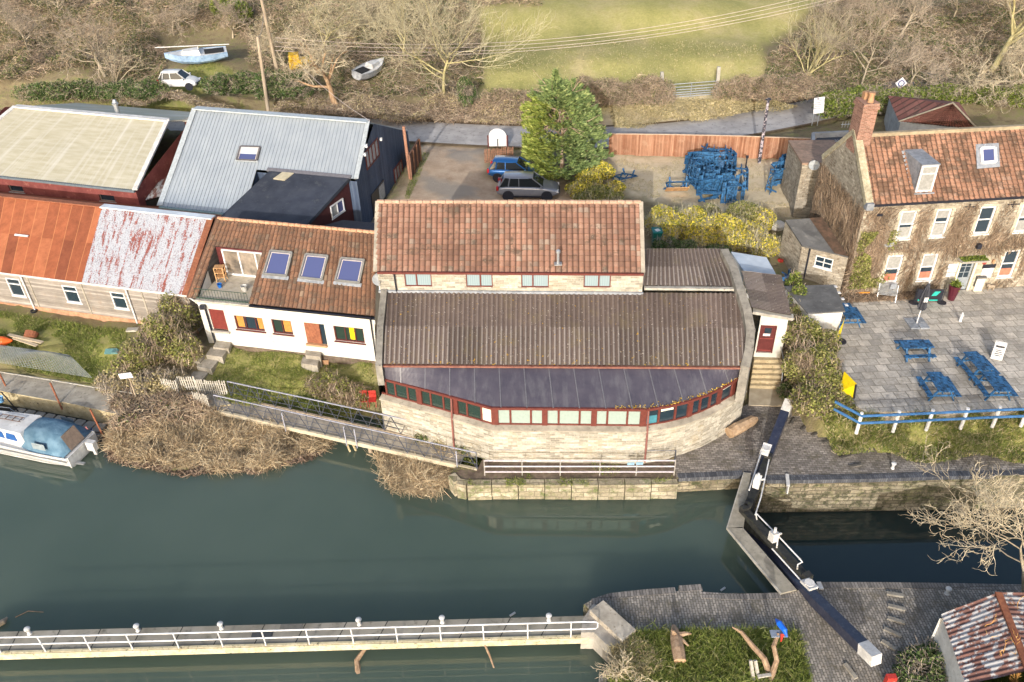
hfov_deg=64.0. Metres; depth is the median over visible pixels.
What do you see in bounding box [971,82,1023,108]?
green hedge
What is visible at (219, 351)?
steps
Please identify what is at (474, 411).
window
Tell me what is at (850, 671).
foothold
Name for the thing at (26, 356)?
wire netting
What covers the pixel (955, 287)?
tall planter
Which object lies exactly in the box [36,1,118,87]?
bare tree
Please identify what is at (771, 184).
picnic table
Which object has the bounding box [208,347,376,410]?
grass tufts
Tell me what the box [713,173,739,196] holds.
picnic table
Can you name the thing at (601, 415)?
window
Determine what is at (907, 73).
bramble thicket
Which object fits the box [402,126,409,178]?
timber post
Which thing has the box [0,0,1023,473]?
ground
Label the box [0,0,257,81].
bramble thicket
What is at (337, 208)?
window
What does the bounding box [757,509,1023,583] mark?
lock water
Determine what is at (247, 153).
roof window
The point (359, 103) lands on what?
verge scrub
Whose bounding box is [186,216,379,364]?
white cottage
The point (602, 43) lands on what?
overhead wire
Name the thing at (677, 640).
tree stump log
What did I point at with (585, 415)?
window
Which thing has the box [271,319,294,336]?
window
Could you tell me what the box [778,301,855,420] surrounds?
bush
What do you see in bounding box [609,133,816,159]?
close board fence
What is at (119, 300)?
window
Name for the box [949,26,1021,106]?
bare tree
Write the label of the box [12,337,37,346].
plank
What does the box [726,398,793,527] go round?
lock gate
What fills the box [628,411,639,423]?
window
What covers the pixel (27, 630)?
mooring bollard
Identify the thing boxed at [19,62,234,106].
grass tufts
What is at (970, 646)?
rusty shed
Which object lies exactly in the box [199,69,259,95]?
ivy hedge
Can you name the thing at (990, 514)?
bare tree
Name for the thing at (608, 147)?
road edge
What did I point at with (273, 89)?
ivy hedge
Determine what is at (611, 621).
concrete block
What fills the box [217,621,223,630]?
mooring bollard
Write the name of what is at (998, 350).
board
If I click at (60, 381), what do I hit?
edging rail
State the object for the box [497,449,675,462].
wire railing
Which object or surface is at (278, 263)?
roof window
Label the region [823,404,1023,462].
grass tufts
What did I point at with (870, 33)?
bare tree
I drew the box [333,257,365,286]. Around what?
roof window
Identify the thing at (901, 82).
diamond sign
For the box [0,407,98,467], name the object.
cabin cruiser
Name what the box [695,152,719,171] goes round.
picnic table
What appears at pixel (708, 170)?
picnic table
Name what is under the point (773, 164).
picnic table
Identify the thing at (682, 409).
window
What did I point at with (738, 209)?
olive shrub
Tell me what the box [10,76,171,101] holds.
ivy hedge
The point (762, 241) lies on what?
yellow shrub
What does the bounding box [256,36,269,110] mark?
timber pole
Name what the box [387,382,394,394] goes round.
window
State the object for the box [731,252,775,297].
store shed
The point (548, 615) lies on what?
mooring bollard
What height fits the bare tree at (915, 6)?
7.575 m
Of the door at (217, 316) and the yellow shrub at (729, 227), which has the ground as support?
the yellow shrub at (729, 227)
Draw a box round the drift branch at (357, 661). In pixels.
[354,650,365,673]
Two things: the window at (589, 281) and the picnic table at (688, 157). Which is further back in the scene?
the picnic table at (688, 157)
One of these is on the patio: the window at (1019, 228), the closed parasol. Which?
the closed parasol
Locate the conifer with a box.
[519,68,614,181]
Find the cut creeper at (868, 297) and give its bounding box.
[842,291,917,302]
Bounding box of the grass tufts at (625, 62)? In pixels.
[483,37,763,111]
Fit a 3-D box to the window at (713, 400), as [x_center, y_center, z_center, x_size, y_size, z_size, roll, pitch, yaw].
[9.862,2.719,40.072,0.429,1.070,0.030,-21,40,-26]
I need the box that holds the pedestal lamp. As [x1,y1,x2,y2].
[959,312,963,321]
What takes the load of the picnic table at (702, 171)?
on the ground
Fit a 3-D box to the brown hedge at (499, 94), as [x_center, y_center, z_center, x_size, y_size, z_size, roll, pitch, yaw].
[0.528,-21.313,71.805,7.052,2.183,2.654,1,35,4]
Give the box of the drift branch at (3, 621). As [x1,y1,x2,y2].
[0,617,7,626]
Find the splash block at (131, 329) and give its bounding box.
[126,327,139,331]
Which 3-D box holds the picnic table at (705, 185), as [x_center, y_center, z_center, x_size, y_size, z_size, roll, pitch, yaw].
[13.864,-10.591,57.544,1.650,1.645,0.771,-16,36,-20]
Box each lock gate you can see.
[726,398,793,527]
[726,504,881,666]
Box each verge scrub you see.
[117,88,309,113]
[304,92,549,126]
[608,97,797,128]
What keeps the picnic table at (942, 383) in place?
on the patio
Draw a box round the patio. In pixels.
[800,286,1023,420]
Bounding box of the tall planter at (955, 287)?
[947,278,963,300]
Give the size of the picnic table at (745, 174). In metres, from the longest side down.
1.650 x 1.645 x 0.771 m
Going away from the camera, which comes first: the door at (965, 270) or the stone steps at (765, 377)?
the stone steps at (765, 377)
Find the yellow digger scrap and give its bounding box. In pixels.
[288,52,326,69]
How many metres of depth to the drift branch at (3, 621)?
34.58 m
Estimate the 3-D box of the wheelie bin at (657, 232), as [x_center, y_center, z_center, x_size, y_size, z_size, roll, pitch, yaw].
[9.407,-6.765,53.322,0.640,1.090,0.760,-2,35,0]
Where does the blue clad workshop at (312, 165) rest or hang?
on the ground
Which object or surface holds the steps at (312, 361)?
on the ground
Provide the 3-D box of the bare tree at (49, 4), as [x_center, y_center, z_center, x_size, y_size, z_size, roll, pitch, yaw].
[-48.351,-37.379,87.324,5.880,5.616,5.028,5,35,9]
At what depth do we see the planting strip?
41.79 m
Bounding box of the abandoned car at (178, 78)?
[157,69,200,90]
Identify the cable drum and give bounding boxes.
[23,330,38,337]
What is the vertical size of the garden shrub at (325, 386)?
2.177 m
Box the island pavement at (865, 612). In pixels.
[583,584,1020,681]
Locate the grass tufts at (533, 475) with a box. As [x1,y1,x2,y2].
[451,457,673,478]
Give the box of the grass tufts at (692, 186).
[606,154,787,216]
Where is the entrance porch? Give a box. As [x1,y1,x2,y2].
[742,271,793,357]
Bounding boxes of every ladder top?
[785,474,789,493]
[816,582,823,589]
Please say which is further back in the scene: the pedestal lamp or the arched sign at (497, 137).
the arched sign at (497, 137)
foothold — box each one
[839,454,852,459]
[843,662,857,679]
[849,463,861,467]
[881,639,896,651]
[883,626,901,637]
[886,591,903,597]
[887,616,904,624]
[888,603,905,611]
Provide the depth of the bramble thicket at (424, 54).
80.40 m
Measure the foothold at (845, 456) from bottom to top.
0.100 m
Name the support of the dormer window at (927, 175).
in the ivy clad pub
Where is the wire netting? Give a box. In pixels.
[0,345,91,377]
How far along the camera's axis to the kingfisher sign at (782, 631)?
30.71 m
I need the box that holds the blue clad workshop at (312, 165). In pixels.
[157,106,409,242]
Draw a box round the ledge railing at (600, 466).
[483,460,675,475]
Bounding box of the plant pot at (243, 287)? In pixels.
[240,284,246,291]
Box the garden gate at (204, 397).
[191,391,210,408]
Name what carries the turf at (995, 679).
on the island pavement at (865, 612)
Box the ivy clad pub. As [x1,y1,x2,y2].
[809,90,1023,297]
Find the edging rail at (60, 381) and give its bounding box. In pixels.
[0,371,188,395]
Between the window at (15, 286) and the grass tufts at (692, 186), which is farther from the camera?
the grass tufts at (692, 186)
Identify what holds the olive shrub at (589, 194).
on the ground
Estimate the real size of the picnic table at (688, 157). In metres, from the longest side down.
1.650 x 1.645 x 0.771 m
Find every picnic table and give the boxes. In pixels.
[612,168,636,181]
[663,176,690,191]
[682,164,702,172]
[684,150,708,168]
[684,158,697,185]
[687,173,704,187]
[688,154,703,182]
[688,159,701,182]
[694,166,719,188]
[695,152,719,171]
[696,177,719,201]
[696,181,721,193]
[697,173,722,196]
[702,151,724,173]
[703,149,725,168]
[705,161,719,190]
[707,144,718,169]
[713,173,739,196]
[720,145,732,168]
[720,180,746,203]
[721,152,734,172]
[723,165,737,192]
[725,148,736,175]
[735,164,748,191]
[765,165,780,194]
[771,160,784,183]
[776,153,786,168]
[839,303,865,327]
[894,339,936,361]
[916,372,961,400]
[953,351,1000,380]
[971,371,1018,400]
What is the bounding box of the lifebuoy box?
[883,674,897,681]
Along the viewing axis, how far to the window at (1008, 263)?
49.28 m
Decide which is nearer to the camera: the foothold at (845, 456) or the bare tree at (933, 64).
the foothold at (845, 456)
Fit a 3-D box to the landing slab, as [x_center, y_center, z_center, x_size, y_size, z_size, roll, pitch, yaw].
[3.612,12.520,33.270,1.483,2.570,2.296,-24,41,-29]
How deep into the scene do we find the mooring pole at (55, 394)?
45.04 m
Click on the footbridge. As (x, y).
(302, 423)
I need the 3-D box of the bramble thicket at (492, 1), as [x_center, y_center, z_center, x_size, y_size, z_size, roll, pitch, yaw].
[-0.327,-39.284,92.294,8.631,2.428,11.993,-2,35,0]
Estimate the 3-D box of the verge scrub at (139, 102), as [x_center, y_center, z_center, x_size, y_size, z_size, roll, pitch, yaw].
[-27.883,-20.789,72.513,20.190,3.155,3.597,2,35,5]
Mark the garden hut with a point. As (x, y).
(822, 304)
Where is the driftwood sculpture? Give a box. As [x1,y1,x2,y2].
[732,626,778,681]
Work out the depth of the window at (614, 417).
39.09 m
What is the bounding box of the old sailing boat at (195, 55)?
[155,44,228,64]
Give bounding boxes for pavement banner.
[909,288,946,304]
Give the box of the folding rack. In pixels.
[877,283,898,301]
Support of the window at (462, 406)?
in the stone building
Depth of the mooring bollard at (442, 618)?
33.25 m
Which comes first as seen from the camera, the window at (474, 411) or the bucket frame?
the window at (474, 411)
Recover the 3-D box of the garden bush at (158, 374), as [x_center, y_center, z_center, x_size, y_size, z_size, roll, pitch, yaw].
[-20.888,2.237,46.046,6.067,1.503,2.638,-2,35,0]
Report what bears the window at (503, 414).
in the stone building
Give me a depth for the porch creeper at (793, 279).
47.24 m
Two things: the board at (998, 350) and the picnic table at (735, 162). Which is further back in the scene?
the picnic table at (735, 162)
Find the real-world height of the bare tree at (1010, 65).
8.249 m
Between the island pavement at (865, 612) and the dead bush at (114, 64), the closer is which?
the island pavement at (865, 612)
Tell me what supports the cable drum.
on the ground
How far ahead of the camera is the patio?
44.99 m
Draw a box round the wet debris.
[101,437,333,478]
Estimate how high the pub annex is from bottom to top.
3.220 m
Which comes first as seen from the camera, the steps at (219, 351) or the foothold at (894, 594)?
the foothold at (894, 594)
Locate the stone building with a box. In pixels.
[372,199,755,463]
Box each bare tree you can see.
[0,0,51,55]
[32,0,78,15]
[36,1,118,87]
[146,0,200,41]
[210,0,252,37]
[245,10,310,65]
[267,6,361,104]
[287,0,380,51]
[340,0,397,40]
[361,0,450,57]
[362,0,561,94]
[424,69,445,96]
[766,0,881,75]
[806,0,879,36]
[809,0,932,84]
[888,25,972,93]
[892,0,945,34]
[902,432,1023,592]
[936,0,958,19]
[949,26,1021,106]
[955,23,1023,114]
[989,0,1023,72]
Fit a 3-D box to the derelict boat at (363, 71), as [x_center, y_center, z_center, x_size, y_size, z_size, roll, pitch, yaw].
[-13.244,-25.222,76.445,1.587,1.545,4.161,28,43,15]
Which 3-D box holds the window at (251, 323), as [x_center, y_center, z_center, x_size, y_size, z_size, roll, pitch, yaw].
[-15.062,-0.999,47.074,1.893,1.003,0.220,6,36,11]
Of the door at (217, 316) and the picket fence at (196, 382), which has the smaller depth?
the picket fence at (196, 382)
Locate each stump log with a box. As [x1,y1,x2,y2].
[670,624,690,663]
[725,415,757,437]
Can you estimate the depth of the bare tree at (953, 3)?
83.62 m
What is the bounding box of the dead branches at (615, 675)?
[591,643,670,681]
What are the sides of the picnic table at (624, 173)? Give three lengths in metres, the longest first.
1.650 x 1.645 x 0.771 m
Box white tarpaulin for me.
[772,220,784,230]
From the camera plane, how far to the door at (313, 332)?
46.41 m
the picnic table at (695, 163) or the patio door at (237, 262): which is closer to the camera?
the patio door at (237, 262)
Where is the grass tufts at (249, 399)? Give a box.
[217,385,359,420]
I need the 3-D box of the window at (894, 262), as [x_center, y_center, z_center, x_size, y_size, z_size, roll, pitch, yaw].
[22.622,-4.266,48.768,1.083,1.946,0.200,-4,35,-3]
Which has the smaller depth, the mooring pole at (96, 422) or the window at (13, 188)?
the mooring pole at (96, 422)
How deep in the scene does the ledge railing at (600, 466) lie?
39.54 m
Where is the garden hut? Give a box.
[784,284,844,335]
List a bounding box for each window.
[5,277,27,297]
[9,185,24,193]
[31,443,45,450]
[60,416,73,422]
[61,285,82,304]
[61,425,83,449]
[99,194,115,202]
[109,291,130,310]
[234,315,265,332]
[235,145,260,161]
[261,249,293,279]
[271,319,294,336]
[297,253,329,283]
[319,324,326,343]
[330,198,345,219]
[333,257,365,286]
[334,326,365,344]
[364,138,379,169]
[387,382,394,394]
[393,159,402,182]
[396,384,406,397]
[404,274,431,285]
[408,387,416,400]
[422,391,429,404]
[431,394,442,407]
[444,397,450,409]
[458,401,466,414]
[466,271,492,286]
[468,404,480,418]
[498,410,509,422]
[511,410,529,422]
[521,275,548,286]
[532,411,541,422]
[548,411,557,422]
[560,411,578,423]
[580,411,590,423]
[583,272,610,286]
[597,411,606,423]
[608,411,626,423]
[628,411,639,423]
[646,410,657,423]
[659,407,673,421]
[676,404,687,417]
[692,400,698,412]
[701,396,708,409]
[710,393,716,405]
[721,385,730,399]
[812,255,833,271]
[881,255,903,284]
[893,211,916,240]
[915,165,938,191]
[915,254,938,281]
[928,209,951,238]
[971,206,996,235]
[979,146,997,163]
[995,250,1020,278]
[1012,204,1023,233]
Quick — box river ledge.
[451,457,675,493]
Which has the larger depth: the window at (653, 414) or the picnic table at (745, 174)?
the picnic table at (745, 174)
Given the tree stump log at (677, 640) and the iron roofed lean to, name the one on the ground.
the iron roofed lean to
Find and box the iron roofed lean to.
[145,176,166,205]
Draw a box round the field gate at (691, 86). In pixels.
[668,81,717,96]
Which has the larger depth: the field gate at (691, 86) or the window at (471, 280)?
the field gate at (691, 86)
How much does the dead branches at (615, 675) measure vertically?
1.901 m
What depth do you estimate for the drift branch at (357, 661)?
32.66 m
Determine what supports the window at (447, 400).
in the stone building
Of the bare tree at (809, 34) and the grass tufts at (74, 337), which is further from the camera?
the bare tree at (809, 34)
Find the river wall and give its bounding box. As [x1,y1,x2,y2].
[448,473,677,499]
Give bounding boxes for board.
[840,371,856,398]
[990,341,1006,360]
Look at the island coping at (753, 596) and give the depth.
33.93 m
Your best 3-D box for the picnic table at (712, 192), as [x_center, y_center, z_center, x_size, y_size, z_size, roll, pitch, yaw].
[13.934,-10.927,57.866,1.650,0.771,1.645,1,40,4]
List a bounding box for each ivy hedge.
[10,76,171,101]
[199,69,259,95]
[248,68,316,100]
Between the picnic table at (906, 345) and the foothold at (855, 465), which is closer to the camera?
the foothold at (855, 465)
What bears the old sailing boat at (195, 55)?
on the ground
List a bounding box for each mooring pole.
[49,382,62,409]
[89,409,104,438]
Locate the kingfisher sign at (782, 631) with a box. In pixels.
[769,618,787,641]
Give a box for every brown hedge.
[479,86,541,107]
[576,72,677,108]
[710,71,820,104]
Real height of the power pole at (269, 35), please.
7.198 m
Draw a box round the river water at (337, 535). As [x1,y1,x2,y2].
[0,403,776,681]
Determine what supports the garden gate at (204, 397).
on the towpath
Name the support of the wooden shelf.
on the white cottage
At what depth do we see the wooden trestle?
49.62 m
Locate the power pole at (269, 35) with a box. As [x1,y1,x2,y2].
[260,0,277,69]
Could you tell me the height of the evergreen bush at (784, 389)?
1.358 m
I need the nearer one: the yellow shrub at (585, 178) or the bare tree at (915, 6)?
the yellow shrub at (585, 178)
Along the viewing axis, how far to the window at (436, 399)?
40.48 m
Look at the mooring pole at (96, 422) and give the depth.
43.55 m
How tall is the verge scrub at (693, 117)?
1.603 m
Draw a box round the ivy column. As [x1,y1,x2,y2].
[454,76,477,108]
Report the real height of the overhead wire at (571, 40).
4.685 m
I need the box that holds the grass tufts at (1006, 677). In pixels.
[900,637,1023,681]
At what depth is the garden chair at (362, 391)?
45.09 m
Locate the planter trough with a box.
[322,359,328,364]
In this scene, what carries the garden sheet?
on the ground
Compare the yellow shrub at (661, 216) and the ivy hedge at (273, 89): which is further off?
the ivy hedge at (273, 89)
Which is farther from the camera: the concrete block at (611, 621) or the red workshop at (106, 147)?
the red workshop at (106, 147)
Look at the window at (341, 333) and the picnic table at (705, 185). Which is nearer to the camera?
the window at (341, 333)
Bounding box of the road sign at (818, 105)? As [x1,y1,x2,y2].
[811,97,824,125]
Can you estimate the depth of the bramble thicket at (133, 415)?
44.34 m
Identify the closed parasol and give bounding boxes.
[904,280,930,328]
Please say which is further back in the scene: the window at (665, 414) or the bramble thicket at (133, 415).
the bramble thicket at (133, 415)
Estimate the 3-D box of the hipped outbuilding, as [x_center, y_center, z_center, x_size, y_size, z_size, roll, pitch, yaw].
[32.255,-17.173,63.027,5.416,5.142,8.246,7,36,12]
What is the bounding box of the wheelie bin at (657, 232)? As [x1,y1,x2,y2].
[651,227,662,244]
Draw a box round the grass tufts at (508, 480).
[468,476,668,485]
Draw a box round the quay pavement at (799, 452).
[675,404,1023,512]
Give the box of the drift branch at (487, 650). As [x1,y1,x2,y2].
[484,645,494,667]
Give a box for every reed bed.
[96,390,344,478]
[364,432,460,500]
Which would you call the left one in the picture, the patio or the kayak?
the kayak
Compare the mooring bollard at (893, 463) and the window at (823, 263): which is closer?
the mooring bollard at (893, 463)
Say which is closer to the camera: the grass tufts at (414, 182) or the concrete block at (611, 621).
the concrete block at (611, 621)
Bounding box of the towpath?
[0,373,229,423]
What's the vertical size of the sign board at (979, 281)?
1.010 m
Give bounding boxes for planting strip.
[376,420,471,455]
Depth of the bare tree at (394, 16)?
77.85 m
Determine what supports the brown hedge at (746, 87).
on the ground
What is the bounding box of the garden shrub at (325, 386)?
[302,363,371,409]
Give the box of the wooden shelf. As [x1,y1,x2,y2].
[213,264,227,281]
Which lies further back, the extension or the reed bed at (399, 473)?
the extension
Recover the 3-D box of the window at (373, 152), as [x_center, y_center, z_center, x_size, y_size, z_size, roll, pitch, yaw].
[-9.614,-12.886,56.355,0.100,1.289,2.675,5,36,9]
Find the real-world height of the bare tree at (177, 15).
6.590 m
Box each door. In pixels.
[209,309,227,329]
[221,249,261,277]
[304,322,322,343]
[371,179,385,216]
[757,326,775,351]
[957,263,973,288]
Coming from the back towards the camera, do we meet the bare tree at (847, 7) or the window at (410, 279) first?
the bare tree at (847, 7)
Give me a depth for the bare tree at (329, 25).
77.70 m
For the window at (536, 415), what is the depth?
39.29 m
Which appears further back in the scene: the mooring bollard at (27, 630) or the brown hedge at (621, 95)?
the brown hedge at (621, 95)
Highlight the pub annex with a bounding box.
[779,217,847,291]
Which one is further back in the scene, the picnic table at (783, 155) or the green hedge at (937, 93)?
the green hedge at (937, 93)
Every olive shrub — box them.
[571,181,624,201]
[672,198,768,222]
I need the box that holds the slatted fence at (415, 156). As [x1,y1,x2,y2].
[408,138,421,179]
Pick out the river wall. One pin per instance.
(628, 489)
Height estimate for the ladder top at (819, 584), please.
0.060 m
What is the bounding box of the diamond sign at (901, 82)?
[895,77,906,88]
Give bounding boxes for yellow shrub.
[564,160,625,199]
[644,202,681,243]
[674,202,718,246]
[697,209,750,250]
[733,203,781,258]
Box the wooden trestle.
[986,283,994,290]
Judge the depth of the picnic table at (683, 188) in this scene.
58.35 m
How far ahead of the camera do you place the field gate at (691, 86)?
71.90 m
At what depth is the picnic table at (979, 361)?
42.88 m
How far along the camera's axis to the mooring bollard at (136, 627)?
33.25 m
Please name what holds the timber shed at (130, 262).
on the ground
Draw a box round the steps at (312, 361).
[301,350,322,372]
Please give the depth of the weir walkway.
32.84 m
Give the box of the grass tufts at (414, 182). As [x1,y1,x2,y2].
[405,151,429,198]
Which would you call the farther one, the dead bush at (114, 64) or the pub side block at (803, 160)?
the dead bush at (114, 64)
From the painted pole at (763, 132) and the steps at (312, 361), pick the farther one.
the painted pole at (763, 132)
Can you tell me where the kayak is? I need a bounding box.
[0,336,12,345]
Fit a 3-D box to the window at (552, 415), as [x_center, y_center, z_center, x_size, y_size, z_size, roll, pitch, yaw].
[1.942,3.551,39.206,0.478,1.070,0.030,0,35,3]
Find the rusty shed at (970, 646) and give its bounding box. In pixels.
[930,592,1023,681]
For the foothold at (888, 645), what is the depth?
31.66 m
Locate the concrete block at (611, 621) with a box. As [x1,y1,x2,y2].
[590,600,635,643]
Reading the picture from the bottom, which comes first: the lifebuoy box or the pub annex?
the lifebuoy box
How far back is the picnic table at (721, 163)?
60.55 m
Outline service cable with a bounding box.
[302,67,369,120]
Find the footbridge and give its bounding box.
[213,381,482,469]
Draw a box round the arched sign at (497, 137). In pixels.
[487,128,507,146]
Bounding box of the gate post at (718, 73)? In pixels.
[715,66,720,92]
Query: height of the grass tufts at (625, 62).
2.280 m
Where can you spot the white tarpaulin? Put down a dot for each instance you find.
(780, 225)
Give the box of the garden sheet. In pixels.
[104,348,118,353]
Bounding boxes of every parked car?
[487,155,539,182]
[496,171,559,201]
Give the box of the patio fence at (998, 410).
[834,401,1023,434]
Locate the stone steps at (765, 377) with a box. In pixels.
[748,354,784,406]
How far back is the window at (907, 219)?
47.15 m
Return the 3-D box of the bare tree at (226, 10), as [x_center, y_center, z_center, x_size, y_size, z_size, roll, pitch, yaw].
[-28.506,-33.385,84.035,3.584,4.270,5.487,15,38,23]
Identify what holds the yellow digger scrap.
on the ground
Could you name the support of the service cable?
attached to the blue clad workshop at (312, 165)
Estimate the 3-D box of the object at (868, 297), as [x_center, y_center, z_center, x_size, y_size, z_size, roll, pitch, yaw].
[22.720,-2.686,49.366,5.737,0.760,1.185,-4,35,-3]
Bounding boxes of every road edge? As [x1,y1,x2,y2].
[0,70,930,126]
[409,115,846,148]
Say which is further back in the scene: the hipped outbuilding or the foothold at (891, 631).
the hipped outbuilding
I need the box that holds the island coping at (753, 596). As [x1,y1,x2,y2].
[591,582,1020,603]
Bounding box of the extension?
[811,130,848,139]
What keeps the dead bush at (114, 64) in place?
on the ground
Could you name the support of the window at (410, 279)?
in the stone building
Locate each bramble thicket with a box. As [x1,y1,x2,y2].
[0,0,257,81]
[101,384,221,436]
[245,0,486,102]
[473,0,541,7]
[765,0,1023,99]
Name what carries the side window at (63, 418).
in the cabin cruiser
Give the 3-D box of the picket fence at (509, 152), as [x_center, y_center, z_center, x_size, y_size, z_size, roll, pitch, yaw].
[-1.036,-14.527,63.862,2.338,1.204,0.070,-8,35,-9]
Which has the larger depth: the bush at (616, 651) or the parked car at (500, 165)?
the parked car at (500, 165)
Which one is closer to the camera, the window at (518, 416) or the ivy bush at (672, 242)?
the window at (518, 416)
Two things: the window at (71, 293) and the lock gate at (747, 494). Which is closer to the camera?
the lock gate at (747, 494)
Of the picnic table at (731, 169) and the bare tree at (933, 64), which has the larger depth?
the bare tree at (933, 64)
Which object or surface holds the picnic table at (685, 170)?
on the ground
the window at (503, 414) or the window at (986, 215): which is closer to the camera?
the window at (503, 414)
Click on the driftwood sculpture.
(772, 670)
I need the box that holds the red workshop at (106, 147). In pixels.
[0,99,189,208]
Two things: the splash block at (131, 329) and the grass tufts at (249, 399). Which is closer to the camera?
the grass tufts at (249, 399)
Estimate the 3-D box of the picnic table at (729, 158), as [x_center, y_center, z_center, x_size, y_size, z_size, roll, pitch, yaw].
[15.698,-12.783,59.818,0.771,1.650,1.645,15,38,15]
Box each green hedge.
[809,83,905,118]
[891,81,983,104]
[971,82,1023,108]
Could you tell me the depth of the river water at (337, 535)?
36.99 m
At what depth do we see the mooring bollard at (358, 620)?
33.24 m
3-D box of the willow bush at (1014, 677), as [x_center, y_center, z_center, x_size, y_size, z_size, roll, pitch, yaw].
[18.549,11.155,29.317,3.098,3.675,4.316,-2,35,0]
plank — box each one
[7,333,43,343]
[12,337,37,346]
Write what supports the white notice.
on the towpath
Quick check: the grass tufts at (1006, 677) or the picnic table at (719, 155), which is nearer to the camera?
the grass tufts at (1006, 677)
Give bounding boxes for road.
[167,71,958,147]
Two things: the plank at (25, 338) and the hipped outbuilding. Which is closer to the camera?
the plank at (25, 338)
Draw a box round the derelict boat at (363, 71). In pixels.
[352,57,383,79]
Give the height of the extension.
2.500 m
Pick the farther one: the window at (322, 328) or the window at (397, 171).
the window at (397, 171)
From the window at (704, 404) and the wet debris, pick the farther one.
the wet debris
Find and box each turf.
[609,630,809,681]
[909,662,1023,681]
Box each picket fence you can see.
[160,376,227,393]
[484,147,512,162]
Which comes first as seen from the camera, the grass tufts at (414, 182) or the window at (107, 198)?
the window at (107, 198)
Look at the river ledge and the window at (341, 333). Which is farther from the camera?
the window at (341, 333)
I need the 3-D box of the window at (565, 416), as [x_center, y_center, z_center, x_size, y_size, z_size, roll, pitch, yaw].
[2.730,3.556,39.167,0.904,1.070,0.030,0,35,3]
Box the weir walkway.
[0,616,598,659]
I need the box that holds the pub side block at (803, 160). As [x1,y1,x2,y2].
[781,140,837,217]
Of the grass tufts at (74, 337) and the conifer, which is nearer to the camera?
the grass tufts at (74, 337)
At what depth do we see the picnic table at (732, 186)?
57.34 m
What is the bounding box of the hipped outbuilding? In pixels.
[884,96,976,130]
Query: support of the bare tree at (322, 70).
on the ground
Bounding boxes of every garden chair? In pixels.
[360,390,367,407]
[368,390,375,407]
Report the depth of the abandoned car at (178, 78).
72.62 m
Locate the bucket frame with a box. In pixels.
[0,392,17,410]
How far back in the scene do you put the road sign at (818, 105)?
67.55 m
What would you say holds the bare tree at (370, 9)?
on the ground
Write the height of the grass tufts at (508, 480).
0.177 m
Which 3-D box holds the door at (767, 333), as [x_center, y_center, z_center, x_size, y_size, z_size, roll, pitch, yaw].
[13.835,-0.126,44.574,0.775,1.760,0.065,2,35,6]
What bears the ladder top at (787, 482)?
on the quay coping at (841, 478)
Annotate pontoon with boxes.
[0,405,109,444]
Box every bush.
[87,32,152,82]
[91,363,190,395]
[102,290,206,385]
[208,0,253,24]
[607,635,673,681]
[651,233,733,252]
[776,380,795,399]
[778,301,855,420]
[882,635,949,681]
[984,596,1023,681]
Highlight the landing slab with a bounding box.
[581,604,632,662]
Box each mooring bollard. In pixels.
[24,626,31,635]
[133,623,140,632]
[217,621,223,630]
[355,617,361,625]
[439,615,444,623]
[546,613,551,621]
[890,461,896,469]
[944,586,951,595]
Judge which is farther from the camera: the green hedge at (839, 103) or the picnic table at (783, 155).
the green hedge at (839, 103)
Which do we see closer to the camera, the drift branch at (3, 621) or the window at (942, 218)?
the drift branch at (3, 621)
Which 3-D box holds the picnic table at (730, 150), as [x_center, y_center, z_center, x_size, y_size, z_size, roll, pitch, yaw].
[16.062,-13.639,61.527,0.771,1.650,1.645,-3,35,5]
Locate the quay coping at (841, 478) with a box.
[677,470,1023,483]
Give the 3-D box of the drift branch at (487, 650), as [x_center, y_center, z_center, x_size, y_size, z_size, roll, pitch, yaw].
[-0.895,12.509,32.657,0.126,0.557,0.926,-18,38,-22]
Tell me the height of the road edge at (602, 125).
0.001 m
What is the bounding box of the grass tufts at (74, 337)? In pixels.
[0,309,127,385]
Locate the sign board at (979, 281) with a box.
[972,275,986,290]
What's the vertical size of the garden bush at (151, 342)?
3.826 m
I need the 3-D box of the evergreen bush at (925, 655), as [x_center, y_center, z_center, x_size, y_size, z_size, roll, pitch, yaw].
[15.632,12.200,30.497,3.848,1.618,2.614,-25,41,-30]
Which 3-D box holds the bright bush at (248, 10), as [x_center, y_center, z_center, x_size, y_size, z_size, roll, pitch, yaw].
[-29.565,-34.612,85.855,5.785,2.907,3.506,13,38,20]
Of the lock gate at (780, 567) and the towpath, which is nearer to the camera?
the lock gate at (780, 567)
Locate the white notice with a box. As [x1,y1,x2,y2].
[118,372,136,396]
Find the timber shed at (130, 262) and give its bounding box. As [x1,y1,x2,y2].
[0,191,221,333]
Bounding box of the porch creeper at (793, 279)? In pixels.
[784,269,806,303]
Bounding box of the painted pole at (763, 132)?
[757,98,770,162]
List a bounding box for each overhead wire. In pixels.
[275,0,790,44]
[275,0,824,51]
[275,0,837,55]
[281,0,806,47]
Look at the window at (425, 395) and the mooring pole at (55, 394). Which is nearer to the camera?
the window at (425, 395)
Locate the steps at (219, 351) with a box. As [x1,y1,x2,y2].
[189,340,231,381]
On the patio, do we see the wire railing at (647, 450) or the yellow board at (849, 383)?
the yellow board at (849, 383)

